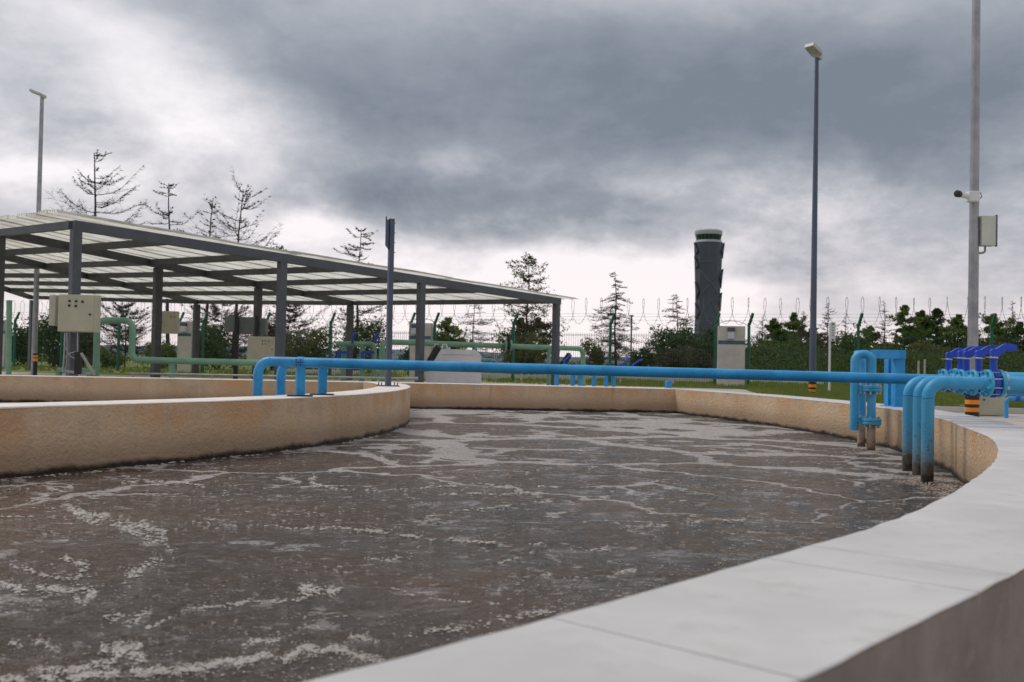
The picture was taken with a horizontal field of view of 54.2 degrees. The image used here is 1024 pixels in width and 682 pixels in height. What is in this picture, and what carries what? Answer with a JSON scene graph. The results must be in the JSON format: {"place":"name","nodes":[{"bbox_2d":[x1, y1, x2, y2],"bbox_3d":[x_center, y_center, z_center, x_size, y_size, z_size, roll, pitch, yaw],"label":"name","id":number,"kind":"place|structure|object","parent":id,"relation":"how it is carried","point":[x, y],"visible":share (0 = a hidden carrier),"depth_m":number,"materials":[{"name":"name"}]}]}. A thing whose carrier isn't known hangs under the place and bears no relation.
{"place":"outdoors","nodes":[
{"label":"outdoors","id":0,"kind":"place"},
{"bbox_2d":[42,345,750,365],"bbox_3d":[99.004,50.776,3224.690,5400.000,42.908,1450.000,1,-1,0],"label":"hills","id":1,"kind":"structure","parent":0,"point":[395,353],"depth_m":2912.19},
{"bbox_2d":[2,354,937,384],"bbox_3d":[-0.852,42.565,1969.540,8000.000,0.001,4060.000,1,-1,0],"label":"ground","id":2,"kind":"structure","parent":0,"point":[248,368],"depth_m":43.40,"materials":[{"name":"green plant"}]},
{"bbox_2d":[2,316,5,367],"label":"gate pillar","id":3,"kind":"structure","parent":2,"relation":"on","point":[4,347],"depth_m":45.42,"materials":[{"name":"paint"}]},
{"bbox_2d":[12,317,44,365],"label":"leafy bush","id":4,"kind":"object","parent":2,"relation":"on","point":[22,343],"visible":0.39,"depth_m":53.21,"materials":[{"name":"green plant"}]},
{"bbox_2d":[22,304,92,366],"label":"leafy bush","id":5,"kind":"object","parent":2,"relation":"on","point":[53,338],"visible":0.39,"depth_m":51.44,"materials":[{"name":"green plant"}]},
{"bbox_2d":[79,332,100,366],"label":"leafy bush","id":6,"kind":"object","parent":2,"relation":"on","point":[84,347],"visible":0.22,"depth_m":53.85,"materials":[{"name":"green plant"}]},
{"bbox_2d":[45,149,148,365],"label":"bare tree","id":7,"kind":"object","parent":2,"relation":"on","point":[94,182],"visible":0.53,"depth_m":62.14,"materials":[{"name":"brown plant"}]},
{"bbox_2d":[100,346,123,368],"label":"leafy bush","id":8,"kind":"object","parent":2,"relation":"on","point":[106,352],"visible":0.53,"depth_m":49.62,"materials":[{"name":"green plant"}]},
{"bbox_2d":[100,301,171,366],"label":"bare tree","id":9,"kind":"object","parent":2,"relation":"on","point":[119,311],"visible":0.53,"depth_m":54.64,"materials":[{"name":"green plant"}]},
{"bbox_2d":[144,342,176,368],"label":"leafy bush","id":10,"kind":"object","parent":2,"relation":"on","point":[163,354],"visible":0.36,"depth_m":52.52,"materials":[{"name":"green plant"}]},
{"bbox_2d":[145,183,199,365],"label":"bare tree","id":11,"kind":"object","parent":2,"relation":"on","point":[168,214],"visible":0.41,"depth_m":66.14,"materials":[{"name":"brown plant"}]},
{"bbox_2d":[177,317,192,372],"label":"gate pillar","id":12,"kind":"structure","parent":2,"relation":"on","point":[184,346],"depth_m":41.86,"materials":[{"name":"paint"}]},
{"bbox_2d":[198,198,228,365],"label":"bare tree","id":13,"kind":"object","parent":2,"relation":"on","point":[210,232],"visible":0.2,"depth_m":72.16,"materials":[{"name":"brown plant"}]},
{"bbox_2d":[199,318,233,369],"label":"leafy bush","id":14,"kind":"object","parent":2,"relation":"on","point":[213,348],"visible":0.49,"depth_m":53.11,"materials":[{"name":"green plant"}]},
{"bbox_2d":[179,303,275,365],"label":"bare tree","id":15,"kind":"object","parent":2,"relation":"on","point":[218,312],"visible":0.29,"depth_m":55.78,"materials":[{"name":"brown plant"}]},
{"bbox_2d":[181,170,282,367],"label":"bare tree","id":16,"kind":"object","parent":2,"relation":"on","point":[244,226],"visible":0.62,"depth_m":63.94,"materials":[{"name":"brown plant"}]},
{"bbox_2d":[242,305,340,356],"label":"bare tree","id":17,"kind":"object","parent":2,"relation":"on","point":[294,316],"visible":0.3,"depth_m":55.73,"materials":[{"name":"brown plant"}]},
{"bbox_2d":[285,321,341,369],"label":"leafy bush","id":18,"kind":"object","parent":2,"relation":"on","point":[317,350],"visible":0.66,"depth_m":53.62,"materials":[{"name":"green plant"}]},
{"bbox_2d":[327,226,394,369],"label":"bare tree","id":19,"kind":"object","parent":2,"relation":"on","point":[357,307],"visible":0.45,"depth_m":60.06,"materials":[{"name":"brown plant"}]},
{"bbox_2d":[332,312,393,372],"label":"leafy bush","id":20,"kind":"object","parent":2,"relation":"on","point":[364,334],"visible":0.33,"depth_m":51.39,"materials":[{"name":"green plant"}]},
{"bbox_2d":[408,318,432,377],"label":"gate pillar","id":21,"kind":"structure","parent":2,"relation":"on","point":[428,337],"depth_m":38.04,"materials":[{"name":"paint"}]},
{"bbox_2d":[436,316,472,349],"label":"pine tree","id":22,"kind":"object","parent":2,"relation":"on","point":[447,330],"visible":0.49,"depth_m":49.76,"materials":[{"name":"green plant"}]},
{"bbox_2d":[452,304,507,358],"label":"bare tree","id":23,"kind":"object","parent":2,"relation":"on","point":[478,331],"visible":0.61,"depth_m":58.02,"materials":[{"name":"green plant"}]},
{"bbox_2d":[2,363,1023,407],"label":"grass","id":24,"kind":"structure","parent":2,"relation":"on","point":[945,398],"depth_m":32.89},
{"bbox_2d":[3,312,1023,386],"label":"security fence","id":25,"kind":"object","parent":2,"relation":"on","point":[513,357],"visible":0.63,"depth_m":36.81,"materials":[{"name":"metal"}]},
{"bbox_2d":[4,296,1023,326],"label":"razor wire coil","id":26,"kind":"object","parent":25,"relation":"on","point":[586,313],"visible":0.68,"depth_m":35.56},
{"bbox_2d":[12,334,1023,374],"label":"undergrowth","id":27,"kind":"object","parent":2,"relation":"on","point":[875,347],"visible":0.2,"depth_m":78.94,"materials":[{"name":"green plant"}]},
{"bbox_2d":[490,326,551,374],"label":"leafy bush","id":28,"kind":"object","parent":2,"relation":"on","point":[533,354],"visible":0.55,"depth_m":53.78,"materials":[{"name":"green plant"}]},
{"bbox_2d":[493,249,564,374],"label":"pine tree","id":29,"kind":"object","parent":2,"relation":"on","point":[525,280],"visible":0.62,"depth_m":55.90,"materials":[{"name":"green plant"}]},
{"bbox_2d":[515,317,569,362],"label":"pine tree","id":30,"kind":"object","parent":2,"relation":"on","point":[542,333],"visible":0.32,"depth_m":57.76,"materials":[{"name":"green plant"}]},
{"bbox_2d":[578,337,605,365],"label":"leafy bush","id":31,"kind":"object","parent":2,"relation":"on","point":[595,360],"visible":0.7,"depth_m":57.70,"materials":[{"name":"green plant"}]},
{"bbox_2d":[481,374,716,381],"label":"kerb line","id":32,"kind":"object","parent":2,"relation":"on","point":[493,376],"visible":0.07,"depth_m":41.96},
{"bbox_2d":[569,272,658,366],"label":"bare tree","id":33,"kind":"object","parent":2,"relation":"on","point":[616,345],"visible":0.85,"depth_m":61.91,"materials":[{"name":"brown plant"}]},
{"bbox_2d":[628,347,654,366],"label":"leafy bush","id":34,"kind":"object","parent":2,"relation":"on","point":[635,358],"visible":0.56,"depth_m":54.89,"materials":[{"name":"green plant"}]},
{"bbox_2d":[644,323,698,366],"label":"leafy bush","id":35,"kind":"object","parent":2,"relation":"on","point":[681,341],"visible":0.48,"depth_m":54.86,"materials":[{"name":"green plant"}]},
{"bbox_2d":[642,294,705,365],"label":"bare tree","id":36,"kind":"object","parent":2,"relation":"on","point":[677,317],"visible":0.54,"depth_m":70.06,"materials":[{"name":"green plant"}]},
{"bbox_2d":[653,341,712,367],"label":"leafy bush","id":37,"kind":"object","parent":2,"relation":"on","point":[691,363],"visible":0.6,"depth_m":51.26,"materials":[{"name":"green plant"}]},
{"bbox_2d":[675,321,717,366],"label":"leafy bush","id":38,"kind":"object","parent":2,"relation":"on","point":[710,342],"visible":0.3,"depth_m":56.87,"materials":[{"name":"green plant"}]},
{"bbox_2d":[713,321,747,385],"bbox_3d":[7.466,0.467,34.061,1.221,2.332,0.500,1,-1,8],"label":"electrical cabinet","id":39,"kind":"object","parent":2,"relation":"on","point":[731,347],"depth_m":33.97,"materials":[{"name":"metal"}]},
{"bbox_2d":[745,340,780,369],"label":"leafy bush","id":40,"kind":"object","parent":2,"relation":"on","point":[765,351],"visible":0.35,"depth_m":103.07,"materials":[{"name":"green plant"}]},
{"bbox_2d":[754,318,803,367],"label":"pine tree","id":41,"kind":"object","parent":2,"relation":"on","point":[773,328],"visible":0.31,"depth_m":117.76,"materials":[{"name":"green plant"}]},
{"bbox_2d":[757,338,820,369],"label":"pine tree","id":42,"kind":"object","parent":2,"relation":"on","point":[787,343],"visible":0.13,"depth_m":106.94,"materials":[{"name":"green plant"}]},
{"bbox_2d":[773,349,808,370],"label":"leafy bush","id":43,"kind":"object","parent":2,"relation":"on","point":[789,361],"visible":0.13,"depth_m":99.03,"materials":[{"name":"green plant"}]},
{"bbox_2d":[781,312,818,348],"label":"pine tree","id":44,"kind":"object","parent":2,"relation":"on","point":[793,316],"visible":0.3,"depth_m":121.65,"materials":[{"name":"green plant"}]},
{"bbox_2d":[785,311,824,364],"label":"bare tree","id":45,"kind":"object","parent":2,"relation":"on","point":[804,326],"visible":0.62,"depth_m":99.48,"materials":[{"name":"brown plant"}]},
{"bbox_2d":[804,42,822,392],"bbox_3d":[7.260,-2.899,24.168,0.499,8.552,0.300,2,-2,-38],"label":"street lamp","id":46,"kind":"object","parent":2,"relation":"on","point":[814,50],"visible":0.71,"depth_m":24.21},
{"bbox_2d":[803,328,832,354],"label":"pine tree","id":47,"kind":"object","parent":2,"relation":"on","point":[820,334],"visible":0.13,"depth_m":127.10,"materials":[{"name":"green plant"}]},
{"bbox_2d":[808,303,843,371],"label":"bare tree","id":48,"kind":"object","parent":2,"relation":"on","point":[826,323],"visible":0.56,"depth_m":100.91,"materials":[{"name":"brown plant"}]},
{"bbox_2d":[828,322,835,389],"bbox_3d":[8.618,0.479,26.960,0.171,1.973,0.084,0,-1,30],"label":"post sign","id":49,"kind":"object","parent":2,"relation":"on","point":[832,328],"visible":0.91,"depth_m":26.96,"materials":[{"name":"grey metal"}]},
{"bbox_2d":[826,321,874,370],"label":"leafy bush","id":50,"kind":"object","parent":2,"relation":"on","point":[848,345],"visible":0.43,"depth_m":99.60,"materials":[{"name":"green plant"}]},
{"bbox_2d":[850,326,886,349],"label":"pine tree","id":51,"kind":"object","parent":2,"relation":"on","point":[872,328],"visible":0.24,"depth_m":119.68,"materials":[{"name":"green plant"}]},
{"bbox_2d":[870,300,896,349],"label":"bare tree","id":52,"kind":"object","parent":2,"relation":"on","point":[884,328],"visible":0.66,"depth_m":106.86,"materials":[{"name":"green plant"}]},
{"bbox_2d":[881,304,933,350],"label":"pine tree","id":53,"kind":"object","parent":2,"relation":"on","point":[908,331],"visible":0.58,"depth_m":111.51,"materials":[{"name":"green plant"}]},
{"bbox_2d":[899,310,944,347],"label":"pine tree","id":54,"kind":"object","parent":2,"relation":"on","point":[927,325],"visible":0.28,"depth_m":115.71,"materials":[{"name":"green plant"}]},
{"bbox_2d":[905,339,945,373],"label":"leafy bush","id":55,"kind":"object","parent":2,"relation":"on","point":[932,346],"visible":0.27,"depth_m":96.72,"materials":[{"name":"green plant"}]},
{"bbox_2d":[910,308,958,369],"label":"pine tree","id":56,"kind":"object","parent":2,"relation":"on","point":[936,311],"visible":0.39,"depth_m":117.47,"materials":[{"name":"green plant"}]},
{"bbox_2d":[934,315,978,351],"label":"pine tree","id":57,"kind":"object","parent":2,"relation":"on","point":[960,331],"visible":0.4,"depth_m":111.87,"materials":[{"name":"green plant"}]},
{"bbox_2d":[953,312,1018,358],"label":"pine tree","id":58,"kind":"object","parent":2,"relation":"on","point":[999,333],"visible":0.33,"depth_m":109.65,"materials":[{"name":"green plant"}]},
{"bbox_2d":[983,340,1023,370],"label":"leafy bush","id":59,"kind":"object","parent":2,"relation":"on","point":[1018,353],"visible":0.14,"depth_m":97.18,"materials":[{"name":"green plant"}]},
{"bbox_2d":[996,321,1023,353],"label":"pine tree","id":60,"kind":"object","parent":2,"relation":"on","point":[1018,328],"visible":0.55,"depth_m":107.42,"materials":[{"name":"green plant"}]},
{"bbox_2d":[0,402,964,681],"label":"water","id":61,"kind":"structure","parent":0,"point":[480,446],"depth_m":4.80,"materials":[{"name":"liquid"}]},
{"bbox_2d":[0,382,409,477],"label":"tank inner wall","id":62,"kind":"structure","parent":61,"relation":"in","point":[39,438],"depth_m":7.65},
{"bbox_2d":[287,357,312,396],"bbox_3d":[-1.950,0.326,9.219,0.225,0.362,0.200,1,-1,-9],"label":"pipe support","id":63,"kind":"object","parent":62,"relation":"on","point":[300,380],"visible":1,"depth_m":9.18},
{"bbox_2d":[253,356,1023,395],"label":"long pipe","id":64,"kind":"object","parent":63,"relation":"on","point":[262,364],"visible":0.9,"depth_m":8.84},
{"bbox_2d":[949,346,974,391],"bbox_3d":[3.840,0.240,8.469,0.252,0.395,0.202,1,-1,0],"label":"butterfly valve","id":65,"kind":"object","parent":64,"relation":"attached to","point":[960,362],"visible":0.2,"depth_m":8.46,"materials":[{"name":"metal"}]},
{"bbox_2d":[310,367,333,394],"bbox_3d":[-1.833,0.376,9.662,0.225,0.285,0.200,1,-1,-9],"label":"pipe support","id":66,"kind":"object","parent":62,"relation":"on","point":[322,382],"visible":0.8,"depth_m":9.63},
{"bbox_2d":[276,366,882,394],"bbox_3d":[1.557,0.813,9.212,7.772,1.168,0.260,1,-1,6],"label":"long pipe","id":67,"kind":"object","parent":66,"relation":"on","point":[281,379],"visible":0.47,"depth_m":9.67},
{"bbox_2d":[938,348,964,391],"bbox_3d":[3.926,0.257,8.898,0.252,0.395,0.202,1,-1,0],"label":"butterfly valve","id":68,"kind":"object","parent":67,"relation":"attached to","point":[950,355],"visible":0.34,"depth_m":8.88,"materials":[{"name":"metal"}]},
{"bbox_2d":[376,216,399,386],"bbox_3d":[-1.627,-0.530,13.325,0.270,2.263,0.240,2,-1,-17],"label":"square post","id":69,"kind":"object","parent":62,"relation":"on","point":[390,233],"visible":0.98,"depth_m":13.30,"materials":[{"name":"metal"}]},
{"bbox_2d":[0,427,950,681],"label":"foam clumps","id":70,"kind":"object","parent":61,"relation":"on","point":[141,672],"visible":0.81,"depth_m":3.31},
{"bbox_2d":[853,350,866,446],"bbox_3d":[3.665,0.808,10.487,0.196,1.418,0.196,1,-1,0],"label":"return pipe","id":71,"kind":"object","parent":61,"relation":"in","point":[861,433],"visible":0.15,"depth_m":10.45,"materials":[{"name":"metal"}]},
{"bbox_2d":[850,350,881,449],"bbox_3d":[3.584,0.798,10.117,0.295,1.417,0.195,0,-2,37],"label":"return pipe","id":72,"kind":"object","parent":61,"relation":"in","point":[871,421],"visible":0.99,"depth_m":10.07,"materials":[{"name":"metal"}]},
{"bbox_2d":[847,450,963,494],"bbox_3d":[3.248,1.044,8.164,0.642,0.006,3.570,1,-1,11],"label":"froth","id":73,"kind":"object","parent":61,"relation":"on","point":[939,486],"visible":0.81,"depth_m":7.18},
{"bbox_2d":[902,375,1015,470],"bbox_3d":[4.285,0.887,8.045,2.287,1.180,0.091,1,-1,0],"label":"drop pipe","id":74,"kind":"object","parent":61,"relation":"in","point":[907,425],"visible":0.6,"depth_m":8.01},
{"bbox_2d":[954,346,984,394],"bbox_3d":[3.704,0.236,8.058,0.252,0.395,0.202,1,-1,0],"label":"butterfly valve","id":75,"kind":"object","parent":74,"relation":"attached to","point":[967,355],"visible":0.44,"depth_m":8.04,"materials":[{"name":"metal"}]},
{"bbox_2d":[912,376,1011,475],"bbox_3d":[4.264,0.880,7.735,2.330,1.181,0.091,1,-1,0],"label":"drop pipe","id":76,"kind":"object","parent":61,"relation":"in","point":[916,441],"visible":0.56,"depth_m":7.71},
{"bbox_2d":[965,345,997,395],"bbox_3d":[3.656,0.228,7.748,0.252,0.395,0.202,1,-1,0],"label":"butterfly valve","id":77,"kind":"object","parent":76,"relation":"attached to","point":[980,354],"visible":0.41,"depth_m":7.74,"materials":[{"name":"metal"}]},
{"bbox_2d":[921,376,1023,481],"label":"drop pipe","id":78,"kind":"object","parent":61,"relation":"in","point":[932,387],"visible":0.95,"depth_m":7.25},
{"bbox_2d":[980,344,1017,397],"bbox_3d":[3.556,0.215,7.299,0.252,0.395,0.202,1,-1,0],"label":"butterfly valve","id":79,"kind":"object","parent":78,"relation":"attached to","point":[996,382],"visible":0.94,"depth_m":7.26,"materials":[{"name":"metal"}]},
{"bbox_2d":[0,0,1023,356],"label":"sky","id":80,"kind":"structure","parent":0,"point":[594,139],"materials":[{"name":"grey"}]},
{"bbox_2d":[2,372,1023,426],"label":"pavement","id":81,"kind":"structure","parent":0,"point":[1017,419],"depth_m":32.22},
{"bbox_2d":[6,300,11,374],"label":"green pipe","id":82,"kind":"object","parent":81,"relation":"on","point":[8,337],"visible":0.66,"depth_m":18.96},
{"bbox_2d":[29,89,46,374],"bbox_3d":[-14.369,-3.251,30.049,0.461,8.640,0.220,1,-1,-10],"label":"street lamp","id":83,"kind":"object","parent":81,"relation":"on","point":[34,348],"visible":0.76,"depth_m":30.03,"materials":[{"name":"grey metal"}]},
{"bbox_2d":[167,363,176,377],"bbox_3d":[-6.628,0.720,19.486,0.140,0.564,0.130,1,-1,0],"label":"green pipe stand","id":84,"kind":"object","parent":81,"relation":"on","point":[172,368],"visible":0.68,"depth_m":19.44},
{"bbox_2d":[93,317,258,376],"bbox_3d":[-6.341,0.250,19.496,3.644,1.373,0.127,1,-1,0],"label":"green pipe","id":85,"kind":"object","parent":84,"relation":"on","point":[130,323],"visible":0.89,"depth_m":19.45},
{"bbox_2d":[233,316,239,378],"bbox_3d":[-7.114,0.237,25.798,0.100,1.778,0.100,1,-1,0],"label":"panel post","id":86,"kind":"object","parent":81,"relation":"on","point":[236,343],"visible":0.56,"depth_m":25.75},
{"bbox_2d":[224,316,234,331],"bbox_3d":[-7.329,-0.440,26.101,0.310,0.397,0.222,1,-1,0],"label":"control cabinet","id":87,"kind":"object","parent":86,"relation":"attached to","point":[229,321],"visible":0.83,"depth_m":25.99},
{"bbox_2d":[239,317,254,333],"bbox_3d":[-6.906,-0.401,26.101,0.428,0.447,0.222,1,-1,0],"label":"control cabinet","id":88,"kind":"object","parent":86,"relation":"attached to","point":[246,325],"visible":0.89,"depth_m":25.99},
{"bbox_2d":[254,316,259,366],"bbox_3d":[-6.585,0.242,25.798,0.100,1.788,0.100,1,-1,0],"label":"panel post","id":89,"kind":"object","parent":81,"relation":"on","point":[257,325],"visible":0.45,"depth_m":25.76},
{"bbox_2d":[260,318,267,334],"bbox_3d":[-6.496,-0.369,26.100,0.206,0.438,0.222,1,-1,0],"label":"control cabinet","id":90,"kind":"object","parent":89,"relation":"attached to","point":[263,326],"visible":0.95,"depth_m":25.99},
{"bbox_2d":[127,372,417,381],"bbox_3d":[-4.364,0.807,18.122,5.353,0.422,0.073,1,-1,3],"label":"conduit rail","id":91,"kind":"object","parent":81,"relation":"on","point":[397,378],"visible":0.66,"depth_m":18.13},
{"bbox_2d":[0,209,578,384],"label":"canopy","id":92,"kind":"object","parent":81,"relation":"on","point":[68,252],"visible":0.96,"depth_m":25.79,"materials":[{"name":"grey metal"}]},
{"bbox_2d":[49,294,100,332],"bbox_3d":[-8.102,-0.503,18.346,1.176,0.678,0.555,1,-1,26],"label":"control cabinet","id":93,"kind":"object","parent":92,"relation":"attached to","point":[74,313],"visible":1,"depth_m":18.09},
{"bbox_2d":[62,333,91,374],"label":"cable conduits","id":94,"kind":"object","parent":93,"relation":"hanging from","point":[64,356],"visible":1,"depth_m":17.93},
{"bbox_2d":[74,352,81,373],"bbox_3d":[-7.761,0.394,17.892,0.092,0.401,0.120,1,-1,0],"label":"junction box","id":95,"kind":"object","parent":94,"relation":"attached to","point":[78,363],"visible":1,"depth_m":17.84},
{"bbox_2d":[162,311,179,333],"bbox_3d":[-8.907,-0.479,25.692,0.643,0.577,0.240,1,-1,0],"label":"control cabinet","id":96,"kind":"object","parent":92,"relation":"attached to","point":[170,322],"visible":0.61,"depth_m":25.59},
{"bbox_2d":[247,336,274,359],"bbox_3d":[-6.281,0.190,25.104,0.678,0.599,0.290,1,-1,0],"label":"control cabinet","id":97,"kind":"object","parent":92,"relation":"attached to","point":[259,348],"visible":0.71,"depth_m":24.98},
{"bbox_2d":[0,375,674,412],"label":"tank back wall","id":98,"kind":"structure","parent":81,"relation":"on","point":[41,388],"depth_m":16.77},
{"bbox_2d":[336,332,379,381],"bbox_3d":[-4.381,0.519,28.397,1.290,1.577,0.347,1,-1,0],"label":"green pipe","id":99,"kind":"object","parent":81,"relation":"on","point":[344,345],"visible":0.86,"depth_m":28.43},
{"bbox_2d":[426,344,480,383],"bbox_3d":[-1.504,0.656,26.030,1.401,1.154,1.122,1,-1,0],"label":"white tank","id":100,"kind":"object","parent":81,"relation":"on","point":[457,355],"visible":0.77,"depth_m":25.49,"materials":[{"name":"plastic"}]},
{"bbox_2d":[379,333,584,385],"bbox_3d":[-0.504,0.552,29.079,7.473,1.604,0.596,2,-2,-38],"label":"green pipe","id":101,"kind":"object","parent":81,"relation":"on","point":[507,345],"visible":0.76,"depth_m":29.25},
{"bbox_2d":[307,389,1023,681],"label":"tank wall","id":102,"kind":"structure","parent":81,"relation":"on","point":[933,592],"depth_m":1.73,"materials":[{"name":"paint"}]},
{"bbox_2d":[871,350,905,406],"bbox_3d":[4.027,0.402,10.789,0.413,0.610,0.444,1,-1,0],"label":"pipe bracket","id":103,"kind":"object","parent":102,"relation":"on","point":[894,361],"visible":0.86,"depth_m":10.70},
{"bbox_2d":[965,0,980,416],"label":"camera mast","id":104,"kind":"object","parent":81,"relation":"on","point":[972,403],"visible":0.87,"depth_m":16.00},
{"bbox_2d":[954,190,981,202],"bbox_3d":[7.255,-2.307,15.868,0.659,0.170,0.222,2,-2,-41],"label":"security camera","id":105,"kind":"object","parent":104,"relation":"attached to","point":[971,196],"visible":1,"depth_m":15.88,"materials":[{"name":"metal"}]},
{"bbox_2d":[979,215,997,253],"bbox_3d":[7.588,-1.700,16.038,0.296,0.627,0.210,1,-1,0],"label":"mast box","id":106,"kind":"object","parent":104,"relation":"attached to","point":[988,230],"visible":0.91,"depth_m":15.95,"materials":[{"name":"grey metal"}]},
{"bbox_2d":[935,406,1023,413],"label":"kerb edge","id":107,"kind":"object","parent":81,"relation":"on","point":[962,410],"depth_m":17.31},
{"bbox_2d":[979,395,1004,415],"bbox_3d":[7.777,1.028,16.328,0.421,0.360,0.314,1,-1,0],"label":"control box","id":108,"kind":"object","parent":81,"relation":"on","point":[990,406],"visible":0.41,"depth_m":16.18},
{"bbox_2d":[1004,395,1023,417],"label":"blue pipe","id":109,"kind":"object","parent":81,"relation":"on","point":[1017,398],"visible":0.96,"depth_m":15.56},
{"bbox_2d":[1006,372,1023,394],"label":"header","id":110,"kind":"object","parent":81,"relation":"on","point":[1014,392],"visible":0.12,"depth_m":9.28},
{"bbox_2d":[694,228,724,367],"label":"control tower","id":111,"kind":"structure","parent":0,"point":[709,245],"depth_m":614.18,"materials":[{"name":"grey concrete"}]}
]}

